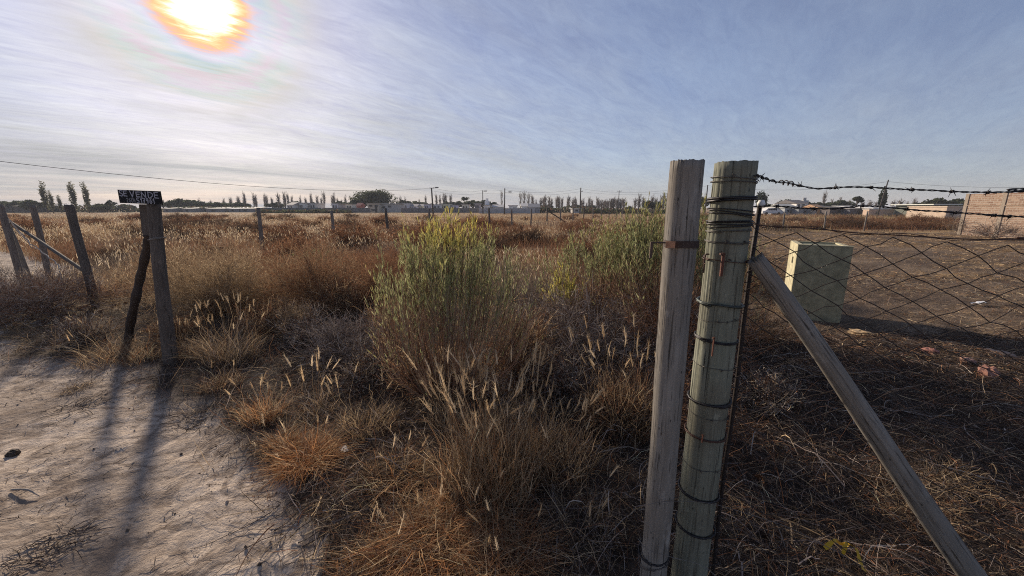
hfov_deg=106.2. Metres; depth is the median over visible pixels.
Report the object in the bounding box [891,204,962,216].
slab roof house
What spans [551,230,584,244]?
field bush
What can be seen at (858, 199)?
round headed tree
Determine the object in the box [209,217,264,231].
field bush
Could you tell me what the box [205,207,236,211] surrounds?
shed
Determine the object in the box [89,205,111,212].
round tree
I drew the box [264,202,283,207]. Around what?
round tree
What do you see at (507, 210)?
boundary wall
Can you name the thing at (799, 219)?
field bush
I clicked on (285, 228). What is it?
field bush
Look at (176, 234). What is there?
field bush
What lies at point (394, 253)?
dry bush
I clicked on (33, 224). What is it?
field bush
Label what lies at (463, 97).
sky
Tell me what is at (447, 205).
house
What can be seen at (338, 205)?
house
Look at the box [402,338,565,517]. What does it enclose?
grass tuft
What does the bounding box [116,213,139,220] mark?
field bush
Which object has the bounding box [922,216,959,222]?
field bush
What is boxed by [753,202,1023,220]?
barbed wire
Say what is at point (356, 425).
grass tuft
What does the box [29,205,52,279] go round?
fence post
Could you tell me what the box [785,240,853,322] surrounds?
meter pillar
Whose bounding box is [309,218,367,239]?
field bush
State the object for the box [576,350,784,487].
dead shrub
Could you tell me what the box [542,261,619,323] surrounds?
dead shrub
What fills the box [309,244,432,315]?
dry bush
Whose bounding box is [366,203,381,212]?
beige house
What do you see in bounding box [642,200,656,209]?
round tree
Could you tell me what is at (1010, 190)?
barbed wire
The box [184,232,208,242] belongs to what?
field bush
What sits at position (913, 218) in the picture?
field bush
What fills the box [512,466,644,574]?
grass tuft
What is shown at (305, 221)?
field bush
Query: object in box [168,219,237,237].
field bush
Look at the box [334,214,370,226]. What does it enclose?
field bush
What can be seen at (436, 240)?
field bush
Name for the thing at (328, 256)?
dry bush
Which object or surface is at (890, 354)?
grass stubble
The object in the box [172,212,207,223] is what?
field bush
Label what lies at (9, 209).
long shed
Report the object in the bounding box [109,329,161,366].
grass tuft
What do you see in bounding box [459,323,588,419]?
dead shrub
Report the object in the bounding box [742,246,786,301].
dry bush
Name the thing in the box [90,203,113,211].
round tree
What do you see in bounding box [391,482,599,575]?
grass tuft
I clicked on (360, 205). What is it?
red shed
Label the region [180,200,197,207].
round tree
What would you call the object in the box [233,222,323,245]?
field bush
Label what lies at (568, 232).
field bush
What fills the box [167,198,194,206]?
round tree
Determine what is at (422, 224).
field bush
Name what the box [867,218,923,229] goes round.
field bush
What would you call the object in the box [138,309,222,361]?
grass tuft
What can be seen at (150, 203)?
sale sign
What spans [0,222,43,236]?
field bush
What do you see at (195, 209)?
shed
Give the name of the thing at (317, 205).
house
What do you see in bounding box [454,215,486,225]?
field bush
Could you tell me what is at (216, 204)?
round tree
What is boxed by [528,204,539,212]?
grey shed
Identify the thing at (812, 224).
field bush
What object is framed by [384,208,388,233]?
field post
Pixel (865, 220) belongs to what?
fence post
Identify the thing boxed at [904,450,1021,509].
grass tuft
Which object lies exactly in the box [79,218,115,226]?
field bush
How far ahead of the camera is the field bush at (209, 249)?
11.32 m
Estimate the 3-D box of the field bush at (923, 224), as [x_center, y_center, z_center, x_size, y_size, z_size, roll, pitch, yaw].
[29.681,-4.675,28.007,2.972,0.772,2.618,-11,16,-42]
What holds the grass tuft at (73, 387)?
on the sand path
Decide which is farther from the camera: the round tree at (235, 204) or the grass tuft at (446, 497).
the round tree at (235, 204)
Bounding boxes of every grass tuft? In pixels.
[33,317,158,370]
[36,377,103,400]
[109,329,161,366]
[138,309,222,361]
[148,290,282,368]
[182,361,255,394]
[215,372,303,428]
[233,416,374,500]
[237,415,319,467]
[270,345,347,424]
[295,503,434,575]
[321,458,519,575]
[325,362,412,441]
[334,431,443,509]
[367,433,551,575]
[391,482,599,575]
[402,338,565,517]
[417,341,479,434]
[494,359,614,491]
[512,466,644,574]
[561,312,655,447]
[845,461,997,540]
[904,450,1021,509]
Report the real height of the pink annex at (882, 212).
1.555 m
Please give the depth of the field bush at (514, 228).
18.11 m
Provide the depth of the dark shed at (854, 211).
70.66 m
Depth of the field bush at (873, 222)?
29.54 m
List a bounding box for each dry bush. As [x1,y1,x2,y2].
[62,223,268,312]
[96,220,307,337]
[230,229,373,324]
[250,232,373,304]
[260,295,327,341]
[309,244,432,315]
[338,230,451,288]
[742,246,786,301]
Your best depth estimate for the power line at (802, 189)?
65.23 m
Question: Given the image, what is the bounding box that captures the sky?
[0,0,1023,207]
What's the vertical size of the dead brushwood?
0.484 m
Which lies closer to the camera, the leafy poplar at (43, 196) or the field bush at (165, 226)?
the field bush at (165, 226)
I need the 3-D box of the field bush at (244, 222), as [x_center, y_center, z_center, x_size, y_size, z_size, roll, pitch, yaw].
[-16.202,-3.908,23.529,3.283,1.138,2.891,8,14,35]
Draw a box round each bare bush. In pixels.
[945,215,966,233]
[965,218,1023,238]
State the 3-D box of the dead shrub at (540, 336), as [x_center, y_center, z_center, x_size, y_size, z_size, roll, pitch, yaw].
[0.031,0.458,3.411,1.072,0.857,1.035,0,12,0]
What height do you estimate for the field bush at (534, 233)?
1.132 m
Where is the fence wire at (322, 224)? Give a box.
[171,213,599,230]
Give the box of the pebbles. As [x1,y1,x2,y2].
[0,366,322,575]
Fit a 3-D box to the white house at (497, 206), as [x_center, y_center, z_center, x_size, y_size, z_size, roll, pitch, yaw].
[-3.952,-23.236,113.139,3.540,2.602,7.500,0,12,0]
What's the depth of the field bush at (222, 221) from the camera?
27.68 m
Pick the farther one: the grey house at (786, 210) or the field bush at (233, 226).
the grey house at (786, 210)
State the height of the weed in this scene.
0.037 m
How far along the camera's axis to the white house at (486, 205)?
112.06 m
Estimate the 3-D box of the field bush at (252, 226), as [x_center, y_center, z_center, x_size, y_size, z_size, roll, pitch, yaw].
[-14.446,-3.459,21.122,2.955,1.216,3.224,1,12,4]
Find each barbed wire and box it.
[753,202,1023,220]
[756,173,1023,196]
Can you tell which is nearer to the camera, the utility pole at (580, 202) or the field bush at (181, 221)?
the field bush at (181, 221)
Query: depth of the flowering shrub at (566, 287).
4.50 m
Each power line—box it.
[0,161,428,190]
[439,182,1019,192]
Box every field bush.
[0,212,69,232]
[0,217,57,227]
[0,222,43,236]
[2,229,58,242]
[3,227,104,243]
[66,238,175,259]
[78,216,115,222]
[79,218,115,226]
[90,237,141,262]
[98,216,188,238]
[100,219,140,232]
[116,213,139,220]
[117,231,175,247]
[120,233,142,243]
[136,215,219,227]
[162,212,196,219]
[163,212,198,224]
[163,226,221,240]
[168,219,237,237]
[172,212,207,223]
[175,239,233,258]
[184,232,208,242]
[191,214,222,227]
[194,212,222,219]
[205,218,238,224]
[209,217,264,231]
[220,217,282,235]
[225,217,268,227]
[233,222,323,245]
[250,211,267,216]
[255,226,330,261]
[262,213,288,219]
[268,218,304,231]
[281,235,311,242]
[289,216,326,225]
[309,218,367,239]
[314,223,361,232]
[316,215,330,220]
[317,221,393,249]
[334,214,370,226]
[338,220,385,231]
[341,213,360,216]
[360,214,399,225]
[370,215,398,225]
[379,222,469,249]
[383,215,474,244]
[384,222,411,230]
[402,219,449,234]
[412,222,467,250]
[439,228,513,252]
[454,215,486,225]
[459,222,530,242]
[468,215,503,228]
[476,222,503,231]
[494,215,515,225]
[499,220,533,236]
[499,221,554,243]
[536,234,629,260]
[541,228,596,245]
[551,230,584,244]
[554,219,587,227]
[555,230,618,259]
[557,222,581,232]
[561,213,577,219]
[567,220,595,233]
[574,216,606,225]
[577,223,615,235]
[591,229,658,244]
[751,219,797,230]
[777,216,819,222]
[790,219,831,229]
[793,221,828,229]
[813,214,896,228]
[828,215,864,220]
[830,215,885,227]
[867,215,908,227]
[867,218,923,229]
[885,212,935,222]
[899,220,940,229]
[916,216,953,223]
[916,216,957,229]
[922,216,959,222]
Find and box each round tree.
[4,200,20,206]
[15,199,49,212]
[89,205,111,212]
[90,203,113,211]
[114,204,136,211]
[161,201,178,207]
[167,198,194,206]
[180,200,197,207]
[191,201,211,206]
[208,202,229,206]
[229,202,251,206]
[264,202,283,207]
[397,200,411,203]
[451,201,463,206]
[465,200,476,207]
[476,200,490,207]
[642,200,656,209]
[701,197,709,212]
[817,202,830,205]
[825,200,855,206]
[919,197,957,205]
[952,198,964,205]
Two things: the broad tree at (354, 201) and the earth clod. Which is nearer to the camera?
the earth clod
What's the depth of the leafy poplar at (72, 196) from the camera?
108.84 m
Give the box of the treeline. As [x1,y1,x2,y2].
[50,204,665,213]
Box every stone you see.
[847,328,873,335]
[985,348,1017,356]
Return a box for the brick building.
[957,192,1023,238]
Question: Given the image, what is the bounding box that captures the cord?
[8,218,61,279]
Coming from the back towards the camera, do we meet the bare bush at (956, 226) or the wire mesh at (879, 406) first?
the bare bush at (956, 226)
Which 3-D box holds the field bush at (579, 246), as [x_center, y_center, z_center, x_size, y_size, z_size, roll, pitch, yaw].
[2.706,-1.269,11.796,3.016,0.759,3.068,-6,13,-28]
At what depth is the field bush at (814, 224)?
27.44 m
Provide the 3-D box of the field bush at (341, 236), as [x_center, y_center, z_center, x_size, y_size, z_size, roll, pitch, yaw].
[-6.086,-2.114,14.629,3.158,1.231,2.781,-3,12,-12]
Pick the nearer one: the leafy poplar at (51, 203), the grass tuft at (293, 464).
the grass tuft at (293, 464)
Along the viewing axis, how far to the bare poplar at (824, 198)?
111.89 m
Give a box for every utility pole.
[431,187,438,213]
[504,188,511,213]
[579,188,582,213]
[704,185,707,214]
[877,180,888,216]
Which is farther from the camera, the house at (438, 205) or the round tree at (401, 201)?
the round tree at (401, 201)
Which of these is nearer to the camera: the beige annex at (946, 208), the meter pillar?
the meter pillar
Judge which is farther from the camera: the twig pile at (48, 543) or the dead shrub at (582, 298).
the dead shrub at (582, 298)
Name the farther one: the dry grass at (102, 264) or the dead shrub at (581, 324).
the dry grass at (102, 264)
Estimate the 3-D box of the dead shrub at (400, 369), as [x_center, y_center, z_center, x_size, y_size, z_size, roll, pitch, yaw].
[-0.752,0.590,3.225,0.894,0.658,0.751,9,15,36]
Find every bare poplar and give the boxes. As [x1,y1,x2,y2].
[263,193,268,207]
[275,193,280,207]
[611,197,616,208]
[637,193,640,206]
[822,192,827,202]
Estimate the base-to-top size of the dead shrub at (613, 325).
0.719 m
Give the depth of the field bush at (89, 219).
38.62 m
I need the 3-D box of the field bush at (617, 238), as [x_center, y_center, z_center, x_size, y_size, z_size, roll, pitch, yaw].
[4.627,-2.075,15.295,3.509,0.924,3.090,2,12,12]
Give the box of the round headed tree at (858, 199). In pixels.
[852,196,864,207]
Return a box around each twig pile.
[0,517,114,575]
[39,391,126,426]
[153,399,229,440]
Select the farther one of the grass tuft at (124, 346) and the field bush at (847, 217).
the field bush at (847, 217)
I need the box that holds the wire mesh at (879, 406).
[718,226,1023,575]
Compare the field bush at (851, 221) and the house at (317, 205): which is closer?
the field bush at (851, 221)
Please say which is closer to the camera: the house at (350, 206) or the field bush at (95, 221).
the field bush at (95, 221)
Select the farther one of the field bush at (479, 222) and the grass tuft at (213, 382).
the field bush at (479, 222)
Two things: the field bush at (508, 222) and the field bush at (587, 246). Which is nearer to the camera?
the field bush at (587, 246)
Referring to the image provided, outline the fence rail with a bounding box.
[10,221,81,271]
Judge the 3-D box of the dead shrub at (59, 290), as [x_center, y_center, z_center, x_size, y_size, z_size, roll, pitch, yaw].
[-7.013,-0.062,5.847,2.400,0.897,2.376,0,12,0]
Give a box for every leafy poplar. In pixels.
[36,180,49,212]
[46,190,54,212]
[56,195,62,212]
[65,182,77,212]
[79,182,90,212]
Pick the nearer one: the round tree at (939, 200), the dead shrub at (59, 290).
the dead shrub at (59, 290)
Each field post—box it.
[256,208,263,246]
[330,211,334,233]
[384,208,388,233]
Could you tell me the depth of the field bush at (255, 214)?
62.60 m
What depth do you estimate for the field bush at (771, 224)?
27.11 m
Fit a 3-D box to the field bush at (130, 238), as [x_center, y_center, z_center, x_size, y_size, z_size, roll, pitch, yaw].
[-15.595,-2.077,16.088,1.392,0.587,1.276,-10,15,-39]
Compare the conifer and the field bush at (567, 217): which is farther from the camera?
the conifer
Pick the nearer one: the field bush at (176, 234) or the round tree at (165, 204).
the field bush at (176, 234)
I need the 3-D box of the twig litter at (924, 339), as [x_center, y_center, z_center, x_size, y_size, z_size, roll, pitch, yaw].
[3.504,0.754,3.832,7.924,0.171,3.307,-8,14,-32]
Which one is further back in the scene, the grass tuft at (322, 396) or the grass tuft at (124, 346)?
the grass tuft at (124, 346)
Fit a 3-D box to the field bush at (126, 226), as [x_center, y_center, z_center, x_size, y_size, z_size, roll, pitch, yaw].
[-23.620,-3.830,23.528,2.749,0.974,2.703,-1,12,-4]
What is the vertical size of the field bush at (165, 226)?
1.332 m
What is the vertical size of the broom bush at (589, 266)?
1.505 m
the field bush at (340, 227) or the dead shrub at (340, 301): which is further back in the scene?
the field bush at (340, 227)
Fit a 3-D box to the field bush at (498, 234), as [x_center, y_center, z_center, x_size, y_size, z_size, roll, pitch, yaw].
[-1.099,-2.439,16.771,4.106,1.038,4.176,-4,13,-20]
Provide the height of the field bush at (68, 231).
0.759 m
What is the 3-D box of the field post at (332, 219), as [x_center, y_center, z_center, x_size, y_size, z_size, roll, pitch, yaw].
[-7.781,-2.638,16.718,0.145,1.435,0.141,-8,14,-32]
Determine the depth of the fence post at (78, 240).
5.98 m
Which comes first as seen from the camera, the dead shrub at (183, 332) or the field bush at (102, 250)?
the dead shrub at (183, 332)
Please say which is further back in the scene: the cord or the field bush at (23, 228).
the field bush at (23, 228)
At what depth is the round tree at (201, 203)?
144.23 m
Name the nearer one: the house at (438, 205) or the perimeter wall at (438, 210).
the perimeter wall at (438, 210)
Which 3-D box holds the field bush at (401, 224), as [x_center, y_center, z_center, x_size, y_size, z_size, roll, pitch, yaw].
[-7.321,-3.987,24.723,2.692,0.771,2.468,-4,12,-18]
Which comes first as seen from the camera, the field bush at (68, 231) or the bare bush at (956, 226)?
the field bush at (68, 231)
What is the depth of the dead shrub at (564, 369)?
3.14 m
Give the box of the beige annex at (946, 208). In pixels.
[906,206,962,218]
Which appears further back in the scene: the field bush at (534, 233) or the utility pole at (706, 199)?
the utility pole at (706, 199)
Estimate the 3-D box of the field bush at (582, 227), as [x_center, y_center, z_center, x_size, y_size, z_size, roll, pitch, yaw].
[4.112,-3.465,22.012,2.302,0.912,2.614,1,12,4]
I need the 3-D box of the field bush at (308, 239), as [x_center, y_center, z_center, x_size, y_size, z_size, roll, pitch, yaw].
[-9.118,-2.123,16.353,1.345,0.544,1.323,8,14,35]
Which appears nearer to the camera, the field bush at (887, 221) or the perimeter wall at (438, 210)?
the field bush at (887, 221)
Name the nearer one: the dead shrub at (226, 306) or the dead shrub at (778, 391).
the dead shrub at (778, 391)
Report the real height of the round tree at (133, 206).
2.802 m
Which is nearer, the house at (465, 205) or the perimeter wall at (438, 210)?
the perimeter wall at (438, 210)
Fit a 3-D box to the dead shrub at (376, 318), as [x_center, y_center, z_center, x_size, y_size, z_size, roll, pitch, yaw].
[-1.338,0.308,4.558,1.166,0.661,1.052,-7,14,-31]
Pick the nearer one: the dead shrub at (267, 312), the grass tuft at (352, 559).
the grass tuft at (352, 559)
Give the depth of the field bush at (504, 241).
13.20 m
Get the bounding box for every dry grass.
[0,221,810,266]
[0,243,743,301]
[7,213,802,217]
[8,214,809,231]
[752,213,958,231]
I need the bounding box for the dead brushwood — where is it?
[178,321,1023,575]
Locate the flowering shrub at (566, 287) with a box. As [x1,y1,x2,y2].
[541,260,588,338]
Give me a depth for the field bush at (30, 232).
17.23 m
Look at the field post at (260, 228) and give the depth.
14.15 m
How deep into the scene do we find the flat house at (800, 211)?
76.55 m
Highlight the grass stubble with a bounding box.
[676,233,1023,575]
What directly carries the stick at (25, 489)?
on the sand path
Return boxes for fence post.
[0,204,28,290]
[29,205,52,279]
[64,204,100,307]
[863,211,868,230]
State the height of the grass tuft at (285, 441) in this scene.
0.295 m
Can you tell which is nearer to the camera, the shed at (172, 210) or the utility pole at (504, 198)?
the utility pole at (504, 198)
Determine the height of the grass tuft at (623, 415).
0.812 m
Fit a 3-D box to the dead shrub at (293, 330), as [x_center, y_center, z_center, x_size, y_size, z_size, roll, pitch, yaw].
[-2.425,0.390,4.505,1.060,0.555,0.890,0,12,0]
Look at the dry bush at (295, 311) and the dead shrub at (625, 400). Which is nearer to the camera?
the dead shrub at (625, 400)
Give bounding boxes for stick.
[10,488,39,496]
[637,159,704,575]
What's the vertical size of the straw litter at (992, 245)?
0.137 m
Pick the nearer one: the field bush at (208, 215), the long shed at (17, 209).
the field bush at (208, 215)
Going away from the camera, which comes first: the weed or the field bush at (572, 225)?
the weed
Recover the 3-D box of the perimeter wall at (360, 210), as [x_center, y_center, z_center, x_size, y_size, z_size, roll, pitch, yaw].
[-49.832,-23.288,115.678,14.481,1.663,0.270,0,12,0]
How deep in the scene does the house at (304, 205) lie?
135.79 m
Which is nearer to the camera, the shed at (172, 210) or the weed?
the weed
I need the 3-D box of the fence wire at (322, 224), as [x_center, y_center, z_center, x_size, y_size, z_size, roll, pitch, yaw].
[3.884,-6.679,35.382,0.004,0.034,56.815,7,14,31]
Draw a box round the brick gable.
[804,204,823,214]
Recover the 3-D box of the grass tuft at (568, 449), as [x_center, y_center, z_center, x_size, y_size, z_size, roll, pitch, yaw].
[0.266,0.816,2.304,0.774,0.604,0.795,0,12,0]
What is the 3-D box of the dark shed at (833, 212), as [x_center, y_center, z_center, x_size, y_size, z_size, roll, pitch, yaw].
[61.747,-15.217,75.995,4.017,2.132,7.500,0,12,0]
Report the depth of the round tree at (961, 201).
77.45 m
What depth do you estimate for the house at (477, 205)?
134.95 m
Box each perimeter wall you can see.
[260,208,320,209]
[322,208,370,212]
[401,208,478,212]
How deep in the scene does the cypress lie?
82.57 m
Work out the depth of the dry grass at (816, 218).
37.74 m
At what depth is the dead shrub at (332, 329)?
3.95 m
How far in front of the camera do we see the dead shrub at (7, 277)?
6.43 m
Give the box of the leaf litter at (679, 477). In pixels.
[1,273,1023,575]
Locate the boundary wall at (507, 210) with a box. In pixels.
[479,208,534,213]
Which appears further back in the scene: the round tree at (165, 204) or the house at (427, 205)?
the round tree at (165, 204)
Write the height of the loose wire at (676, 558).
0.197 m
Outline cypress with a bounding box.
[877,186,888,205]
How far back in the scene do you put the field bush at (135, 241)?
13.92 m
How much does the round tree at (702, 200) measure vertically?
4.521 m
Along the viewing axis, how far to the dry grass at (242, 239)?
14.60 m
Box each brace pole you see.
[10,224,30,277]
[747,252,987,575]
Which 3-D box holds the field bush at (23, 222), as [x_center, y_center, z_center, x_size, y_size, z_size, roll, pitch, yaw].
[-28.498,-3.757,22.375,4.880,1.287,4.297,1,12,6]
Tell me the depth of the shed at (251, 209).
122.54 m
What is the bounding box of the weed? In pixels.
[823,539,865,571]
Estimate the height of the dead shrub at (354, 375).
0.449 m
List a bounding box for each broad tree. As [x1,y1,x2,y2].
[348,198,366,206]
[349,189,397,206]
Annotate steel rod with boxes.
[708,200,765,575]
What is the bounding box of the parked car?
[761,208,782,214]
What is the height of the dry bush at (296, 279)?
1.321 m
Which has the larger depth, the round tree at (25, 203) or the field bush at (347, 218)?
the round tree at (25, 203)
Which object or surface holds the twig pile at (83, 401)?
on the sand path
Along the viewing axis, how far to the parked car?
77.68 m
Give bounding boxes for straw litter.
[716,272,1023,575]
[748,231,1023,281]
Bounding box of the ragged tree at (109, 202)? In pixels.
[104,200,117,212]
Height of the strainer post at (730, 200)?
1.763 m
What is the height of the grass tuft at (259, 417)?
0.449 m
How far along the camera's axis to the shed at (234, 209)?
122.52 m
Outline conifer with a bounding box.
[755,191,768,207]
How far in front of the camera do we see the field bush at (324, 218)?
44.26 m
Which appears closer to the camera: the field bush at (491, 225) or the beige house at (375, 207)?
the field bush at (491, 225)
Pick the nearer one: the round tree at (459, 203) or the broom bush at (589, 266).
the broom bush at (589, 266)
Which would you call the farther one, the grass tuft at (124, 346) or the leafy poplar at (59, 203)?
the leafy poplar at (59, 203)
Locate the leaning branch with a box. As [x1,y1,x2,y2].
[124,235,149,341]
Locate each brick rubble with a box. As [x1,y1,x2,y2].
[921,347,940,354]
[960,357,976,364]
[977,364,1000,378]
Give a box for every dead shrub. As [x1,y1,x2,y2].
[0,255,152,328]
[0,259,85,303]
[36,308,124,353]
[133,310,210,348]
[181,281,274,321]
[219,291,303,343]
[261,300,350,355]
[273,301,419,380]
[293,268,384,317]
[319,337,412,398]
[343,292,438,351]
[364,331,458,403]
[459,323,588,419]
[469,289,569,400]
[475,285,579,349]
[492,265,689,403]
[506,338,625,412]
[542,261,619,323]
[567,366,652,450]
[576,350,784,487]
[581,291,656,360]
[598,268,795,391]
[730,363,814,424]
[737,302,801,350]
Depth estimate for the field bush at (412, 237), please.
13.42 m
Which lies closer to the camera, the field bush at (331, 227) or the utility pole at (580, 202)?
the field bush at (331, 227)
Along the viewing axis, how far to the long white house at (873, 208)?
70.80 m
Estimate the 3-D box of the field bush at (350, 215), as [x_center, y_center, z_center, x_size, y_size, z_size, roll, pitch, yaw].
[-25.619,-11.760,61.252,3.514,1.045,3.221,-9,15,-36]
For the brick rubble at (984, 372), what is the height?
0.108 m
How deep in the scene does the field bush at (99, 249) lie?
10.92 m
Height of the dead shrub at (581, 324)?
0.974 m
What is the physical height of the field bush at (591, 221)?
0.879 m
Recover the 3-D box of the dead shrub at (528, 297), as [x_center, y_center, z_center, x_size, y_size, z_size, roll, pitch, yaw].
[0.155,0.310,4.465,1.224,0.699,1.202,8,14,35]
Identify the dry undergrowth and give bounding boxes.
[0,280,845,575]
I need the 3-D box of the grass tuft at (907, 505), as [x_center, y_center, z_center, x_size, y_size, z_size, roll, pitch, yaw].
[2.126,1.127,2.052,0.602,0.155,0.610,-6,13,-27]
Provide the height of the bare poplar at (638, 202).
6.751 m
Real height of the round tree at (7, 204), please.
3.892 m
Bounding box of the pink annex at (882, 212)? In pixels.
[862,209,894,216]
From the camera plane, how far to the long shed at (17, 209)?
117.76 m
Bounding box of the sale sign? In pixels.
[117,190,178,364]
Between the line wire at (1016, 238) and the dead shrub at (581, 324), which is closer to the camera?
the line wire at (1016, 238)
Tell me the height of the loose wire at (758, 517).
0.205 m
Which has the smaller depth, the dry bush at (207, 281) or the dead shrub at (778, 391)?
the dead shrub at (778, 391)
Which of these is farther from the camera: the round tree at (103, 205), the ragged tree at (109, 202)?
the round tree at (103, 205)
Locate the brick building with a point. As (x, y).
(1004, 203)
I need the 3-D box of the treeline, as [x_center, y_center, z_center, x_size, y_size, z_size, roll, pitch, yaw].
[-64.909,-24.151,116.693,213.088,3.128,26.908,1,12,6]
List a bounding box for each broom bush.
[361,206,556,407]
[529,216,661,324]
[579,191,782,332]
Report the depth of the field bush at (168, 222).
24.22 m
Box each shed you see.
[5,206,13,212]
[12,203,66,212]
[162,207,187,211]
[181,207,209,211]
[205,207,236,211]
[227,207,248,211]
[239,207,265,211]
[355,203,365,207]
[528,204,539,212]
[819,206,850,215]
[840,208,865,215]
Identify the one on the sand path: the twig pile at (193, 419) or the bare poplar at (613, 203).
the twig pile at (193, 419)
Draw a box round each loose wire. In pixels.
[638,539,715,575]
[644,501,874,573]
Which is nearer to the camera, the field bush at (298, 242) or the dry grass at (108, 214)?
the field bush at (298, 242)
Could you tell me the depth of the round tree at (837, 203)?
105.55 m
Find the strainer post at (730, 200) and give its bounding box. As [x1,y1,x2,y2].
[671,160,758,575]
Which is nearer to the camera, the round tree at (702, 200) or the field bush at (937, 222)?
the field bush at (937, 222)
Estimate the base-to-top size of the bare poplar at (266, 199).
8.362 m
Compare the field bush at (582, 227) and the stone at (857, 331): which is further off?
the field bush at (582, 227)
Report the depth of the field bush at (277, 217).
46.91 m
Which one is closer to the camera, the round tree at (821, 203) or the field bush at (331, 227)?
the field bush at (331, 227)
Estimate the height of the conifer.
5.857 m
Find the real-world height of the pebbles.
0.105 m
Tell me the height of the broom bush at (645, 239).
1.797 m
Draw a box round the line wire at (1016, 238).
[754,222,1023,240]
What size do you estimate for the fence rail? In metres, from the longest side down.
3.748 x 0.066 x 0.066 m
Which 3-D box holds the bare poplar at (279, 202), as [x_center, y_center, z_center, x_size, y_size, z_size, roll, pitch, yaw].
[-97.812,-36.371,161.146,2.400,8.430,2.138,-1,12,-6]
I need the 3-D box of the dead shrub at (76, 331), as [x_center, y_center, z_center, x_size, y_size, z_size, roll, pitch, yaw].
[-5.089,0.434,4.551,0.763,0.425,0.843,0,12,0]
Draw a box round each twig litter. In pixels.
[0,318,1023,575]
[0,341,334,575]
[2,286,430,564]
[638,328,1023,575]
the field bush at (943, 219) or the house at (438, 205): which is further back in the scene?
the house at (438, 205)
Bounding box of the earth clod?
[4,449,20,456]
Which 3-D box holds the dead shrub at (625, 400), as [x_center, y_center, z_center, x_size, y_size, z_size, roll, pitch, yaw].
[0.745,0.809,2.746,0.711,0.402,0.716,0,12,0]
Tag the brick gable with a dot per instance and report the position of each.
(816, 205)
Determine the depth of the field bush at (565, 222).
27.44 m
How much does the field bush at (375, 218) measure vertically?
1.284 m
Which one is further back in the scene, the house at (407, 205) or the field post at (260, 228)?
the house at (407, 205)
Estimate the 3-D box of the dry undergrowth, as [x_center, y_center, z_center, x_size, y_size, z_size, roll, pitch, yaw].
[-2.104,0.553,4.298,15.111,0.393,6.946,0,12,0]
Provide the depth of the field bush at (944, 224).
27.73 m
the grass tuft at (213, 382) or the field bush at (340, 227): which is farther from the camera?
the field bush at (340, 227)
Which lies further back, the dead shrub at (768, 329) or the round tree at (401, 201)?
the round tree at (401, 201)
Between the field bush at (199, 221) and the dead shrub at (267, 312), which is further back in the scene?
the field bush at (199, 221)
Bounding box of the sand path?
[0,252,319,575]
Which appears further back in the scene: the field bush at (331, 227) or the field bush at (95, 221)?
the field bush at (95, 221)
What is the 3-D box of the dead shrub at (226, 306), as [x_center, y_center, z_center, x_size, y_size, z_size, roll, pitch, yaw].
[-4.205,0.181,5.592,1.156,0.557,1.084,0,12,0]
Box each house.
[286,202,298,207]
[299,203,309,207]
[308,203,324,208]
[331,203,346,207]
[346,204,355,207]
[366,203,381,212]
[381,203,404,211]
[402,203,412,207]
[411,204,419,207]
[424,204,431,207]
[433,204,442,207]
[443,204,451,207]
[461,204,470,207]
[474,203,481,207]
[484,198,490,207]
[492,205,503,207]
[520,203,527,207]
[569,208,581,212]
[765,204,796,214]
[775,200,807,207]
[791,208,811,214]
[838,206,894,215]
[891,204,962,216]

